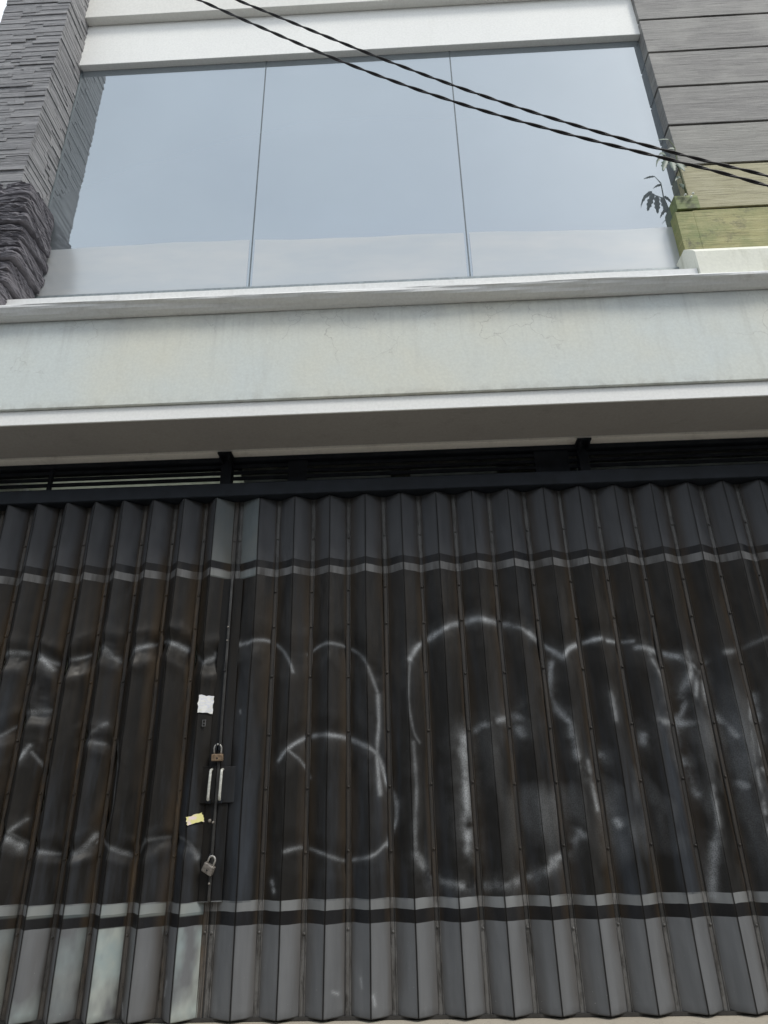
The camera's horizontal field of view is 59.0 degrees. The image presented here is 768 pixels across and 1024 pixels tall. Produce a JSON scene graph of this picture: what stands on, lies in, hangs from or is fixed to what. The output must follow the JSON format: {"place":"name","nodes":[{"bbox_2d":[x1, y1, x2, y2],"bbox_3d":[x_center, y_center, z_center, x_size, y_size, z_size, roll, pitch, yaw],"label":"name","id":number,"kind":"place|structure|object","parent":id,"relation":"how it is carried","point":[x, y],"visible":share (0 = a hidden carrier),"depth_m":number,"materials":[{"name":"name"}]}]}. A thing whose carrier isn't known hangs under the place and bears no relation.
{"place":"outdoors","nodes":[
{"label":"outdoors","id":0,"kind":"place"},
{"bbox_2d":[0,0,6,21],"label":"sky","id":1,"kind":"structure","parent":0,"point":[3,3],"materials":[{"name":"white"}]},
{"bbox_2d":[0,0,767,1023],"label":"shophouse","id":2,"kind":"structure","parent":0,"point":[240,260],"depth_m":4.72,"materials":[{"name":"paint"}]},
{"bbox_2d":[0,498,239,1023],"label":"folding gate","id":3,"kind":"structure","parent":2,"relation":"attached to","point":[100,923],"depth_m":3.72,"materials":[{"name":"metal"}]},
{"bbox_2d":[201,855,215,875],"bbox_3d":[-0.881,1.785,3.440,0.060,0.094,0.026,21,-3,21],"label":"padlock","id":4,"kind":"object","parent":3,"relation":"hanging from","point":[208,868],"visible":1,"depth_m":3.43,"materials":[{"name":"silver metal"}]},
{"bbox_2d":[211,743,223,760],"bbox_3d":[-0.897,1.296,3.664,0.062,0.090,0.026,0,-18,-2],"label":"padlock","id":5,"kind":"object","parent":3,"relation":"hanging from","point":[217,757],"visible":1,"depth_m":3.65,"materials":[{"name":"gold metal"}]},
{"bbox_2d":[34,41,680,297],"bbox_3d":[-0.193,-2.647,5.125,4.640,2.585,0.055,-2,-24,2],"label":"window","id":6,"kind":"structure","parent":2,"relation":"in","point":[320,171],"depth_m":5.07,"materials":[{"name":"glass"}]},
{"bbox_2d":[203,479,767,1020],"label":"folding gate","id":7,"kind":"structure","parent":2,"relation":"attached to","point":[433,799],"depth_m":3.63,"materials":[{"name":"metal"}]},
{"bbox_2d":[656,139,693,197],"bbox_3d":[2.026,-2.433,4.754,0.248,0.550,0.067,6,-25,-15],"label":"wild plant","id":8,"kind":"object","parent":2,"relation":"attached to","point":[673,166],"visible":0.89,"depth_m":4.75,"materials":[{"name":"green plant"}]},
{"bbox_2d":[196,0,767,186],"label":"cable","id":9,"kind":"object","parent":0,"point":[724,173],"visible":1,"depth_m":2.05,"materials":[{"name":"rubber"}]},
{"bbox_2d":[236,0,767,176],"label":"cable","id":10,"kind":"object","parent":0,"point":[750,171],"visible":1,"depth_m":2.13,"materials":[{"name":"rubber"}]}
]}

